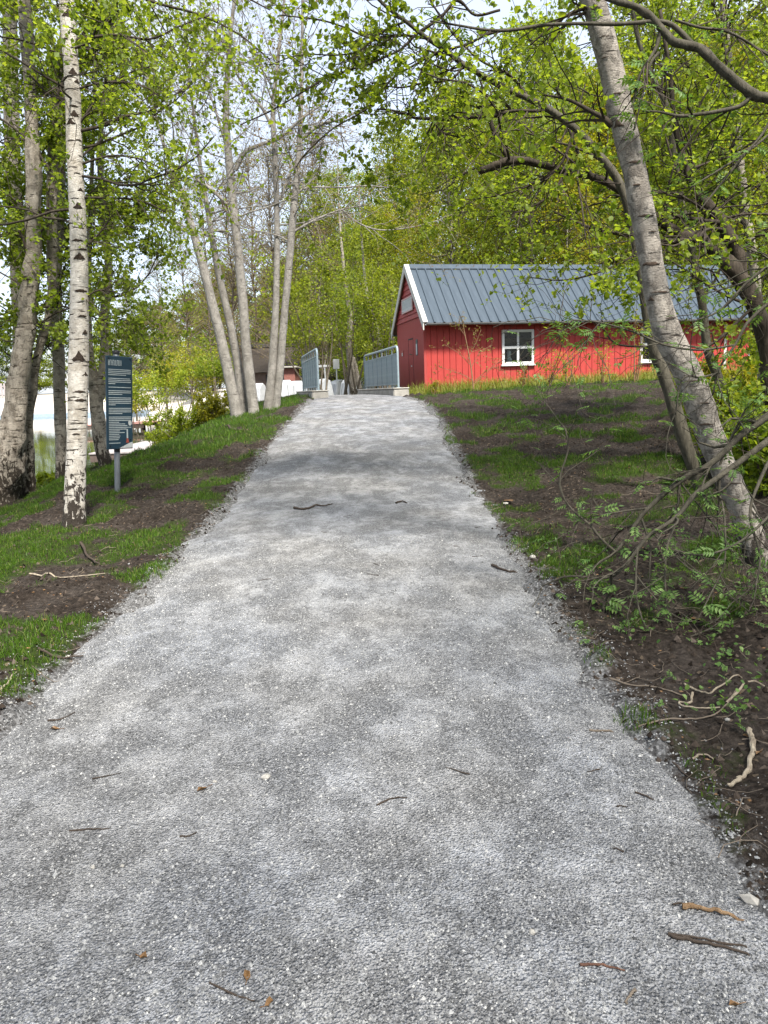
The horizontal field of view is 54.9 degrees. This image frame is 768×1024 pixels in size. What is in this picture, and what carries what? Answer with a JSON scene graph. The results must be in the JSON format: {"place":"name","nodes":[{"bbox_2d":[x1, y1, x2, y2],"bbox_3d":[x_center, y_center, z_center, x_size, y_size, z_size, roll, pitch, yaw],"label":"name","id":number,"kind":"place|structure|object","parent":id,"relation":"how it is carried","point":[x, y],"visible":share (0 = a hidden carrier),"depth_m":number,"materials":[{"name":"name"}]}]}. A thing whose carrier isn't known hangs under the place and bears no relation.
{"place":"outdoors","nodes":[
{"label":"outdoors","id":0,"kind":"place"},
{"bbox_2d":[0,413,186,475],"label":"lake","id":1,"kind":"structure","parent":0,"point":[44,440],"depth_m":38.57,"materials":[{"name":"white liquid"}]},
{"bbox_2d":[89,441,157,462],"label":"jetty","id":2,"kind":"object","parent":1,"relation":"in","point":[142,445],"visible":0.04,"depth_m":24.67,"materials":[{"name":"white wood"}]},
{"bbox_2d":[0,442,260,695],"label":"grass","id":3,"kind":"structure","parent":0,"point":[94,478],"depth_m":7.20,"materials":[{"name":"green plant"}]},
{"bbox_2d":[0,394,767,1023],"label":"gravel path","id":4,"kind":"structure","parent":0,"point":[362,464],"depth_m":2.75,"materials":[{"name":"grey gravel"}]},
{"bbox_2d":[668,932,749,955],"bbox_3d":[0.894,1.173,1.980,0.255,0.050,0.018,1,10,18],"label":"stick","id":5,"kind":"object","parent":4,"relation":"on","point":[682,938],"visible":0.97,"depth_m":1.99,"materials":[{"name":"brown wood"}]},
{"bbox_2d":[682,902,743,920],"bbox_3d":[0.946,1.140,2.104,0.187,0.046,0.027,0,10,12],"label":"stick","id":6,"kind":"object","parent":4,"relation":"on","point":[687,905],"visible":1,"depth_m":2.11,"materials":[{"name":"brown wood"}]},
{"bbox_2d":[0,377,767,917],"bbox_3d":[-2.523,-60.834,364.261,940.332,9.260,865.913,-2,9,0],"label":"ground","id":7,"kind":"structure","parent":0,"point":[638,663],"depth_m":6.02,"materials":[{"name":"soil"}]},
{"bbox_2d":[0,319,12,388],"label":"lakeside tree","id":8,"kind":"object","parent":7,"relation":"on","point":[6,366],"visible":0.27,"depth_m":136.32,"materials":[{"name":"green plant"}]},
{"bbox_2d":[32,334,52,393],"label":"lakeside tree","id":9,"kind":"object","parent":7,"relation":"on","point":[42,374],"visible":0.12,"depth_m":133.27,"materials":[{"name":"green plant"}]},
{"bbox_2d":[36,470,54,486],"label":"shore sedge","id":10,"kind":"object","parent":7,"relation":"on","point":[44,477],"visible":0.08,"depth_m":15.13,"materials":[{"name":"green plant"}]},
{"bbox_2d":[32,308,67,392],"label":"lakeside tree","id":11,"kind":"object","parent":7,"relation":"on","point":[49,373],"visible":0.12,"depth_m":133.63,"materials":[{"name":"green plant"}]},
{"bbox_2d":[0,2,142,368],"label":"birch tree","id":12,"kind":"object","parent":7,"relation":"on","point":[15,161],"visible":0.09,"depth_m":11.99,"materials":[{"name":"green plant"}]},
{"bbox_2d":[0,0,145,364],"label":"birch tree","id":13,"kind":"object","parent":7,"relation":"on","point":[35,238],"visible":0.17,"depth_m":10.19,"materials":[{"name":"green plant"}]},
{"bbox_2d":[0,0,168,479],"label":"birch tree","id":14,"kind":"object","parent":7,"relation":"on","point":[59,399],"visible":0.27,"depth_m":11.15,"materials":[{"name":"green plant"}]},
{"bbox_2d":[0,0,210,506],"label":"birch tree","id":15,"kind":"object","parent":7,"relation":"on","point":[17,466],"visible":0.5,"depth_m":10.43,"materials":[{"name":"green plant"}]},
{"bbox_2d":[0,0,216,467],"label":"birch tree","id":16,"kind":"object","parent":7,"relation":"on","point":[97,391],"visible":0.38,"depth_m":11.29,"materials":[{"name":"green plant"}]},
{"bbox_2d":[105,350,132,491],"bbox_3d":[-3.477,-1.130,9.658,0.121,1.936,0.410,8,11,31],"label":"information board","id":17,"kind":"object","parent":7,"relation":"on","point":[119,408],"visible":1,"depth_m":9.59,"materials":[{"name":"metal"}]},
{"bbox_2d":[111,277,158,414],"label":"tree","id":18,"kind":"object","parent":7,"relation":"on","point":[133,359],"visible":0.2,"depth_m":87.75,"materials":[{"name":"green plant"}]},
{"bbox_2d":[103,369,169,431],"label":"sand shrub","id":19,"kind":"object","parent":7,"relation":"on","point":[135,407],"visible":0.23,"depth_m":45.35,"materials":[{"name":"green plant"}]},
{"bbox_2d":[128,300,156,390],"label":"lakeside tree","id":20,"kind":"object","parent":7,"relation":"on","point":[142,361],"visible":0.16,"depth_m":124.31,"materials":[{"name":"green plant"}]},
{"bbox_2d":[104,346,202,435],"bbox_3d":[-12.388,-6.202,40.207,5.135,6.408,4.143,-10,12,-41],"label":"sand shrub","id":21,"kind":"object","parent":7,"relation":"on","point":[138,385],"visible":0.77,"depth_m":39.96,"materials":[{"name":"green plant"}]},
{"bbox_2d":[123,255,191,412],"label":"tree","id":22,"kind":"object","parent":7,"relation":"on","point":[158,293],"visible":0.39,"depth_m":75.51,"materials":[{"name":"green plant"}]},
{"bbox_2d":[141,420,175,446],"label":"lakeside shrub","id":23,"kind":"object","parent":7,"relation":"on","point":[153,438],"visible":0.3,"depth_m":21.45,"materials":[{"name":"green plant"}]},
{"bbox_2d":[0,0,323,528],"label":"birch tree","id":24,"kind":"object","parent":7,"relation":"on","point":[71,45],"visible":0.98,"depth_m":7.41,"materials":[{"name":"green plant"}]},
{"bbox_2d":[146,312,187,394],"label":"lakeside tree","id":25,"kind":"object","parent":7,"relation":"on","point":[162,315],"visible":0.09,"depth_m":115.82,"materials":[{"name":"green plant"}]},
{"bbox_2d":[132,335,223,430],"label":"sand shrub","id":26,"kind":"object","parent":7,"relation":"on","point":[185,366],"visible":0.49,"depth_m":43.33,"materials":[{"name":"green plant"}]},
{"bbox_2d":[158,291,207,397],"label":"lakeside tree","id":27,"kind":"object","parent":7,"relation":"on","point":[179,328],"visible":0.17,"depth_m":108.33,"materials":[{"name":"green plant"}]},
{"bbox_2d":[146,397,229,437],"bbox_3d":[-5.255,-2.445,20.036,2.318,1.405,2.100,-2,9,0],"label":"lakeside shrub","id":28,"kind":"object","parent":7,"relation":"on","point":[176,423],"visible":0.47,"depth_m":19.86,"materials":[{"name":"green plant"}]},
{"bbox_2d":[151,216,230,402],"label":"tree","id":29,"kind":"object","parent":7,"relation":"on","point":[185,301],"visible":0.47,"depth_m":59.62,"materials":[{"name":"green plant"}]},
{"bbox_2d":[168,329,233,405],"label":"sand shrub","id":30,"kind":"object","parent":7,"relation":"on","point":[207,374],"visible":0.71,"depth_m":41.01,"materials":[{"name":"green plant"}]},
{"bbox_2d":[179,298,228,392],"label":"lakeside tree","id":31,"kind":"object","parent":7,"relation":"on","point":[201,386],"visible":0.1,"depth_m":100.62,"materials":[{"name":"green plant"}]},
{"bbox_2d":[191,381,229,422],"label":"lakeside shrub","id":32,"kind":"object","parent":7,"relation":"on","point":[216,409],"visible":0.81,"depth_m":19.12,"materials":[{"name":"green plant"}]},
{"bbox_2d":[164,168,259,396],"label":"tree","id":33,"kind":"object","parent":7,"relation":"on","point":[207,309],"visible":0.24,"depth_m":67.05,"materials":[{"name":"green plant"}]},
{"bbox_2d":[76,0,370,416],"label":"pale tree","id":34,"kind":"object","parent":7,"relation":"on","point":[240,385],"visible":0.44,"depth_m":16.77,"materials":[{"name":"grey plant"}]},
{"bbox_2d":[193,265,254,384],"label":"lakeside tree","id":35,"kind":"object","parent":7,"relation":"on","point":[220,311],"visible":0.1,"depth_m":95.57,"materials":[{"name":"green plant"}]},
{"bbox_2d":[188,166,270,361],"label":"tree","id":36,"kind":"object","parent":7,"relation":"on","point":[233,285],"visible":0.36,"depth_m":55.53,"materials":[{"name":"green plant"}]},
{"bbox_2d":[211,146,298,343],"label":"tree","id":37,"kind":"object","parent":7,"relation":"on","point":[254,290],"visible":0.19,"depth_m":68.51,"materials":[{"name":"green plant"}]},
{"bbox_2d":[239,291,279,343],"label":"lakeside tree","id":38,"kind":"object","parent":7,"relation":"on","point":[261,307],"visible":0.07,"depth_m":90.33,"materials":[{"name":"green plant"}]},
{"bbox_2d":[222,136,310,359],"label":"tree","id":39,"kind":"object","parent":7,"relation":"on","point":[269,200],"visible":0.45,"depth_m":49.35,"materials":[{"name":"green plant"}]},
{"bbox_2d":[220,343,319,389],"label":"thatched house","id":40,"kind":"structure","parent":7,"relation":"on","point":[260,365],"depth_m":56.05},
{"bbox_2d":[248,116,334,342],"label":"tree","id":41,"kind":"object","parent":7,"relation":"on","point":[283,146],"visible":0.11,"depth_m":58.40,"materials":[{"name":"green plant"}]},
{"bbox_2d":[283,366,301,380],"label":"brick kiosk","id":42,"kind":"object","parent":7,"relation":"on","point":[290,373],"visible":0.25,"depth_m":43.25,"materials":[{"name":"brick"}]},
{"bbox_2d":[243,208,367,390],"bbox_3d":[-3.295,-7.850,29.439,4.917,6.866,5.711,-5,10,-18],"label":"bridge shrub","id":43,"kind":"object","parent":7,"relation":"on","point":[309,312],"visible":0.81,"depth_m":28.96,"materials":[{"name":"green plant"}]},
{"bbox_2d":[296,390,328,398],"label":"parapet","id":44,"kind":"structure","parent":7,"relation":"on","point":[316,394],"depth_m":20.21,"materials":[{"name":"concrete"}]},
{"bbox_2d":[301,348,319,390],"bbox_3d":[-2.295,-4.313,22.790,0.140,1.171,5.024,-4,10,-10],"label":"railing","id":45,"kind":"object","parent":44,"relation":"on","point":[310,373],"visible":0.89,"depth_m":22.31,"materials":[{"name":"metal"}]},
{"bbox_2d":[266,114,359,378],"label":"tree","id":46,"kind":"object","parent":7,"relation":"on","point":[312,160],"visible":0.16,"depth_m":54.67,"materials":[{"name":"green plant"}]},
{"bbox_2d":[271,168,355,380],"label":"tree","id":47,"kind":"object","parent":7,"relation":"on","point":[315,212],"visible":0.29,"depth_m":47.50,"materials":[{"name":"green plant"}]},
{"bbox_2d":[292,222,350,376],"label":"tree","id":48,"kind":"object","parent":7,"relation":"on","point":[322,333],"visible":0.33,"depth_m":45.16,"materials":[{"name":"green plant"}]},
{"bbox_2d":[176,0,482,409],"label":"pale tree","id":49,"kind":"object","parent":7,"relation":"on","point":[274,383],"visible":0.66,"depth_m":16.66,"materials":[{"name":"grey plant"}]},
{"bbox_2d":[309,206,366,365],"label":"tree","id":50,"kind":"object","parent":7,"relation":"on","point":[344,221],"visible":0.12,"depth_m":47.74,"materials":[{"name":"green plant"}]},
{"bbox_2d":[295,165,385,379],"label":"tree","id":51,"kind":"object","parent":7,"relation":"on","point":[341,183],"visible":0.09,"depth_m":49.99,"materials":[{"name":"green plant"}]},
{"bbox_2d":[291,236,398,394],"bbox_3d":[-1.643,-7.821,30.099,6.150,6.579,4.861,4,11,32],"label":"bridge shrub","id":52,"kind":"object","parent":7,"relation":"on","point":[347,372],"visible":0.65,"depth_m":29.75,"materials":[{"name":"green plant"}]},
{"bbox_2d":[291,148,401,394],"bbox_3d":[-1.427,-9.677,30.214,5.265,10.412,3.122,-2,9,0],"label":"birch tree","id":53,"kind":"object","parent":7,"relation":"on","point":[354,362],"visible":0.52,"depth_m":30.15,"materials":[{"name":"green plant"}]},
{"bbox_2d":[319,223,376,383],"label":"tree","id":54,"kind":"object","parent":7,"relation":"on","point":[348,230],"visible":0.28,"depth_m":38.34,"materials":[{"name":"green plant"}]},
{"bbox_2d":[328,220,395,370],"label":"tree","id":55,"kind":"object","parent":7,"relation":"on","point":[359,287],"visible":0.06,"depth_m":44.10,"materials":[{"name":"green plant"}]},
{"bbox_2d":[320,206,408,388],"bbox_3d":[-0.079,-7.842,28.194,4.262,6.872,3.740,-10,12,-41],"label":"bridge shrub","id":56,"kind":"object","parent":7,"relation":"on","point":[385,313],"visible":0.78,"depth_m":27.83,"materials":[{"name":"green plant"}]},
{"bbox_2d":[334,167,400,368],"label":"tree","id":57,"kind":"object","parent":7,"relation":"on","point":[363,189],"visible":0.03,"depth_m":56.46,"materials":[{"name":"green plant"}]},
{"bbox_2d":[340,197,411,387],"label":"tree","id":58,"kind":"object","parent":7,"relation":"on","point":[384,245],"visible":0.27,"depth_m":35.21,"materials":[{"name":"green plant"}]},
{"bbox_2d":[20,378,732,497],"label":"grass","id":59,"kind":"structure","parent":7,"relation":"on","point":[217,423],"depth_m":13.85,"materials":[{"name":"green plant"}]},
{"bbox_2d":[357,387,408,395],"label":"parapet","id":60,"kind":"structure","parent":7,"relation":"on","point":[402,391],"depth_m":21.06,"materials":[{"name":"concrete"}]},
{"bbox_2d":[364,345,400,388],"bbox_3d":[-0.137,-4.417,22.987,0.140,1.171,5.438,-4,10,-11],"label":"railing","id":61,"kind":"object","parent":60,"relation":"on","point":[382,371],"visible":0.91,"depth_m":22.49,"materials":[{"name":"metal"}]},
{"bbox_2d":[352,200,414,386],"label":"tree","id":62,"kind":"object","parent":7,"relation":"on","point":[388,215],"visible":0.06,"depth_m":41.95,"materials":[{"name":"green plant"}]},
{"bbox_2d":[0,477,767,878],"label":"rootlets","id":63,"kind":"object","parent":7,"relation":"on","point":[562,633],"visible":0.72,"depth_m":4.29,"materials":[{"name":"brown wood"}]},
{"bbox_2d":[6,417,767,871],"bbox_3d":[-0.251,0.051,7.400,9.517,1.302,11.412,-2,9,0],"label":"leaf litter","id":64,"kind":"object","parent":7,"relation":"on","point":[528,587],"visible":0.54,"depth_m":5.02,"materials":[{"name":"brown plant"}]},
{"bbox_2d":[341,112,443,344],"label":"tree","id":65,"kind":"object","parent":7,"relation":"on","point":[396,165],"visible":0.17,"depth_m":48.33,"materials":[{"name":"green plant"}]},
{"bbox_2d":[381,182,445,351],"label":"tree","id":66,"kind":"object","parent":7,"relation":"on","point":[422,243],"visible":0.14,"depth_m":38.80,"materials":[{"name":"green plant"}]},
{"bbox_2d":[155,0,704,489],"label":"leaning rowan","id":67,"kind":"object","parent":7,"relation":"on","point":[369,94],"visible":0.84,"depth_m":7.26,"materials":[{"name":"green plant"}]},
{"bbox_2d":[400,113,479,263],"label":"tree","id":68,"kind":"object","parent":7,"relation":"on","point":[431,195],"visible":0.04,"depth_m":51.44,"materials":[{"name":"green plant"}]},
{"bbox_2d":[388,82,504,289],"bbox_3d":[3.179,-12.120,33.622,6.303,14.302,6.261,1,10,18],"label":"tree","id":69,"kind":"object","parent":7,"relation":"on","point":[450,255],"visible":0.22,"depth_m":32.97,"materials":[{"name":"green plant"}]},
{"bbox_2d":[396,72,514,263],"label":"tree","id":70,"kind":"object","parent":7,"relation":"on","point":[476,83],"visible":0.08,"depth_m":41.17,"materials":[{"name":"green plant"}]},
{"bbox_2d":[429,312,514,388],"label":"bare sapling","id":71,"kind":"object","parent":7,"relation":"on","point":[458,324],"visible":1,"depth_m":20.18,"materials":[{"name":"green plant"}]},
{"bbox_2d":[454,123,549,263],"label":"tree","id":72,"kind":"object","parent":7,"relation":"on","point":[479,253],"visible":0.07,"depth_m":37.62,"materials":[{"name":"green plant"}]},
{"bbox_2d":[469,98,550,263],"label":"tree","id":73,"kind":"object","parent":7,"relation":"on","point":[519,198],"visible":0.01,"depth_m":45.06,"materials":[{"name":"green plant"}]},
{"bbox_2d":[296,0,767,407],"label":"crooked tree","id":74,"kind":"object","parent":7,"relation":"on","point":[725,245],"visible":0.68,"depth_m":7.80,"materials":[{"name":"green plant"}]},
{"bbox_2d":[458,4,608,264],"bbox_3d":[6.260,-13.155,32.349,7.201,16.332,6.975,-4,10,-15],"label":"tree","id":75,"kind":"object","parent":7,"relation":"on","point":[531,196],"visible":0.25,"depth_m":31.53,"materials":[{"name":"green plant"}]},
{"bbox_2d":[306,0,767,572],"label":"leaning birch","id":76,"kind":"object","parent":7,"relation":"on","point":[636,182],"visible":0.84,"depth_m":4.80,"materials":[{"name":"grey plant"}]},
{"bbox_2d":[463,5,614,264],"bbox_3d":[7.843,-14.648,36.043,8.048,18.253,7.795,2,10,22],"label":"tree","id":77,"kind":"object","parent":7,"relation":"on","point":[558,46],"visible":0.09,"depth_m":35.26,"materials":[{"name":"green plant"}]},
{"bbox_2d":[391,264,749,390],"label":"shed","id":78,"kind":"structure","parent":7,"relation":"on","point":[427,303],"depth_m":22.39,"materials":[{"name":"red wood"}]},
{"bbox_2d":[501,329,535,365],"bbox_3d":[3.999,-4.896,22.064,1.087,1.060,0.110,-4,10,-12],"label":"window","id":79,"kind":"structure","parent":78,"relation":"in","point":[531,363],"depth_m":22.05,"materials":[{"name":"white wood"}]},
{"bbox_2d":[526,122,624,264],"bbox_3d":[8.045,-10.665,32.012,4.922,11.255,4.698,0,10,12],"label":"tree","id":80,"kind":"object","parent":7,"relation":"on","point":[568,185],"visible":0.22,"depth_m":31.21,"materials":[{"name":"green plant"}]},
{"bbox_2d":[536,61,625,264],"bbox_3d":[11.128,-15.140,40.028,7.826,17.878,7.879,-5,10,-17],"label":"tree","id":81,"kind":"object","parent":7,"relation":"on","point":[595,163],"visible":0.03,"depth_m":39.22,"materials":[{"name":"green plant"}]},
{"bbox_2d":[418,0,767,656],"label":"rowan tree","id":82,"kind":"object","parent":7,"relation":"on","point":[686,42],"visible":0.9,"depth_m":4.40,"materials":[{"name":"green plant"}]},
{"bbox_2d":[444,419,755,832],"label":"grass","id":83,"kind":"structure","parent":7,"relation":"on","point":[555,558],"depth_m":7.33,"materials":[{"name":"green plant"}]},
{"bbox_2d":[533,56,668,264],"bbox_3d":[10.089,-12.932,34.033,6.680,15.274,6.376,1,10,16],"label":"tree","id":84,"kind":"object","parent":7,"relation":"on","point":[612,148],"visible":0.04,"depth_m":33.50,"materials":[{"name":"green plant"}]},
{"bbox_2d":[499,0,767,394],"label":"slim tree","id":85,"kind":"object","parent":7,"relation":"on","point":[705,335],"visible":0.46,"depth_m":8.70,"materials":[{"name":"green plant"}]},
{"bbox_2d":[623,309,650,381],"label":"sapling","id":86,"kind":"object","parent":7,"relation":"on","point":[639,368],"visible":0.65,"depth_m":20.48,"materials":[{"name":"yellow plant"}]},
{"bbox_2d":[533,0,767,413],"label":"birch tree","id":87,"kind":"object","parent":7,"relation":"on","point":[730,188],"visible":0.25,"depth_m":10.12,"materials":[{"name":"green plant"}]},
{"bbox_2d":[536,519,767,730],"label":"herb leaves","id":88,"kind":"object","parent":7,"relation":"on","point":[724,668],"visible":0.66,"depth_m":4.08,"materials":[{"name":"green plant"}]},
{"bbox_2d":[578,0,738,263],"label":"tree","id":89,"kind":"object","parent":7,"relation":"on","point":[631,46],"visible":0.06,"depth_m":34.49,"materials":[{"name":"green plant"}]},
{"bbox_2d":[589,690,735,731],"bbox_3d":[1.267,0.899,3.231,0.794,0.073,0.123,-5,10,-19],"label":"stick","id":90,"kind":"object","parent":7,"relation":"on","point":[592,730],"visible":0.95,"depth_m":3.16,"materials":[{"name":"brown wood"}]},
{"bbox_2d":[637,52,753,334],"bbox_3d":[13.226,-12.309,31.882,6.261,14.302,6.303,-3,9,-9],"label":"tree","id":91,"kind":"object","parent":7,"relation":"on","point":[677,248],"visible":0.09,"depth_m":31.27,"materials":[{"name":"green plant"}]},
{"bbox_2d":[659,22,767,355],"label":"tree","id":92,"kind":"object","parent":7,"relation":"on","point":[737,51],"visible":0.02,"depth_m":31.98,"materials":[{"name":"green plant"}]},
{"bbox_2d":[674,352,756,416],"bbox_3d":[5.446,-1.938,11.879,1.605,1.323,1.147,0,10,13],"label":"undergrowth bush","id":93,"kind":"object","parent":7,"relation":"on","point":[744,371],"visible":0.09,"depth_m":11.64,"materials":[{"name":"green plant"}]},
{"bbox_2d":[675,375,765,460],"bbox_3d":[4.068,-1.034,8.925,1.321,1.398,1.121,4,11,34],"label":"undergrowth bush","id":94,"kind":"object","parent":7,"relation":"on","point":[738,395],"visible":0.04,"depth_m":8.85,"materials":[{"name":"green plant"}]},
{"bbox_2d":[673,0,767,292],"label":"tree","id":95,"kind":"object","parent":7,"relation":"on","point":[744,15],"visible":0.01,"depth_m":41.60,"materials":[{"name":"green plant"}]},
{"bbox_2d":[696,0,767,337],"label":"tree","id":96,"kind":"object","parent":7,"relation":"on","point":[756,84],"visible":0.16,"depth_m":31.46,"materials":[{"name":"green plant"}]},
{"bbox_2d":[716,317,756,403],"bbox_3d":[6.507,-2.450,12.712,1.580,1.821,1.316,-6,10,-25],"label":"undergrowth bush","id":97,"kind":"object","parent":7,"relation":"on","point":[740,355],"visible":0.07,"depth_m":12.69,"materials":[{"name":"green plant"}]},
{"bbox_2d":[726,727,755,786],"bbox_3d":[1.403,0.953,2.871,0.063,0.085,0.398,5,11,35],"label":"stick","id":98,"kind":"object","parent":7,"relation":"on","point":[750,757],"visible":1,"depth_m":2.87,"materials":[{"name":"beige wood"}]},
{"bbox_2d":[715,375,767,478],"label":"undergrowth bush","id":99,"kind":"object","parent":7,"relation":"on","point":[748,387],"visible":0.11,"depth_m":8.11,"materials":[{"name":"green plant"}]},
{"bbox_2d":[719,400,767,495],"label":"undergrowth bush","id":100,"kind":"object","parent":7,"relation":"on","point":[756,470],"visible":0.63,"depth_m":7.32,"materials":[{"name":"green plant"}]},
{"bbox_2d":[719,14,767,352],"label":"tree","id":101,"kind":"object","parent":7,"relation":"on","point":[762,172],"visible":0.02,"depth_m":35.35,"materials":[{"name":"green plant"}]},
{"bbox_2d":[730,320,763,413],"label":"undergrowth bush","id":102,"kind":"object","parent":7,"relation":"on","point":[745,339],"visible":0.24,"depth_m":10.26,"materials":[{"name":"green plant"}]},
{"bbox_2d":[0,0,767,394],"label":"sky","id":103,"kind":"structure","parent":0,"point":[480,6],"materials":[{"name":"white"}]},
{"bbox_2d":[408,363,742,394],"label":"tall grass","id":104,"kind":"structure","parent":0,"point":[647,374],"depth_m":21.62,"materials":[{"name":"green plant"}]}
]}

